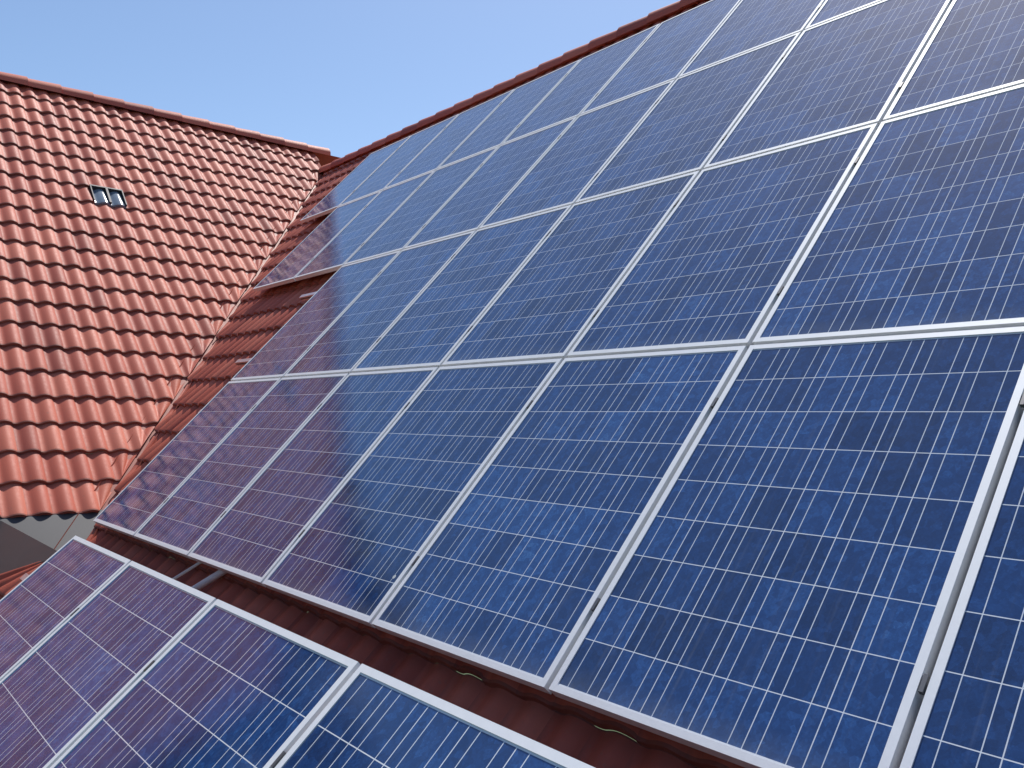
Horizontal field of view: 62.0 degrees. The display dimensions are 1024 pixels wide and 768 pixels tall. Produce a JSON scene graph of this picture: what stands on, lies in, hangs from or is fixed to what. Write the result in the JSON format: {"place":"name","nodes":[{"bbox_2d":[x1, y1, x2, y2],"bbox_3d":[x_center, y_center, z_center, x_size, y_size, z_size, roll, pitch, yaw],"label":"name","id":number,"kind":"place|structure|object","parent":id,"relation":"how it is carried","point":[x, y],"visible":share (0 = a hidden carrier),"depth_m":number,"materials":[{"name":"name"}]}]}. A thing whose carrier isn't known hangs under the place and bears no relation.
{"place":"outdoors","nodes":[
{"label":"outdoors","id":0,"kind":"place"},
{"bbox_2d":[0,561,44,599],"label":"roof tiles","id":1,"kind":"object","parent":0,"point":[10,580],"visible":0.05,"depth_m":4.97,"materials":[{"name":"red ceramic"}]},
{"bbox_2d":[0,535,594,767],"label":"solar array","id":2,"kind":"object","parent":1,"relation":"on","point":[109,659],"visible":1,"depth_m":2.65,"materials":[{"name":"blue glass"}]},
{"bbox_2d":[0,510,102,573],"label":"house wall","id":3,"kind":"structure","parent":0,"point":[27,540],"depth_m":6.43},
{"bbox_2d":[0,79,323,517],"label":"wing roof tiles","id":4,"kind":"object","parent":3,"relation":"on","point":[116,361],"visible":1,"depth_m":9.34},
{"bbox_2d":[89,184,126,206],"bbox_3d":[-4.845,-2.249,10.220,0.368,0.270,0.276,3,-3,-40],"label":"skylight frame","id":5,"kind":"object","parent":4,"relation":"on","point":[107,190],"visible":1,"depth_m":10.25,"materials":[{"name":"grey metal"}]},
{"bbox_2d":[0,72,330,155],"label":"wing ridge caps","id":6,"kind":"object","parent":4,"relation":"on","point":[58,88],"visible":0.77,"depth_m":12.26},
{"bbox_2d":[0,88,339,399],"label":"roof slopes","id":7,"kind":"structure","parent":3,"relation":"on","point":[324,159],"depth_m":14.17,"materials":[{"name":"red ceramic"}]},
{"bbox_2d":[86,0,1018,767],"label":"roof tiles","id":8,"kind":"object","parent":7,"relation":"on","point":[534,714],"visible":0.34,"depth_m":3.73,"materials":[{"name":"red ceramic"}]},
{"bbox_2d":[172,562,201,579],"bbox_3d":[-1.908,1.098,4.921,0.554,0.344,0.018,0,-3,16],"label":"thin conduit pipe","id":9,"kind":"object","parent":8,"relation":"attached to","point":[186,570],"visible":0.33,"depth_m":4.91,"materials":[{"name":"white metal"}]},
{"bbox_2d":[54,169,329,549],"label":"roof valley","id":10,"kind":"structure","parent":8,"relation":"on","point":[134,462],"depth_m":8.49,"materials":[{"name":"metal"}]},
{"bbox_2d":[192,570,226,589],"bbox_3d":[-1.686,1.090,4.637,0.831,0.523,0.040,0,-3,16],"label":"thick conduit pipe","id":11,"kind":"object","parent":8,"relation":"attached to","point":[208,580],"visible":0.33,"depth_m":4.61,"materials":[{"name":"white metal"}]},
{"bbox_2d":[318,0,703,172],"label":"ridge caps","id":12,"kind":"object","parent":8,"relation":"on","point":[654,17],"visible":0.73,"depth_m":9.66,"materials":[{"name":"red ceramic"}]},
{"bbox_2d":[93,0,1023,767],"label":"solar array","id":13,"kind":"object","parent":8,"relation":"on","point":[665,378],"visible":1,"depth_m":3.46,"materials":[{"name":"blue glass"}]},
{"bbox_2d":[0,0,679,157],"label":"sky","id":14,"kind":"structure","parent":0,"point":[343,77],"materials":[{"name":"blue"}]},
{"bbox_2d":[151,550,636,741],"bbox_3d":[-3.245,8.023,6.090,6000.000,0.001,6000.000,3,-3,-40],"label":"cable","id":15,"kind":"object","parent":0,"point":[594,725],"depth_m":21.63,"materials":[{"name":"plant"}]}
]}

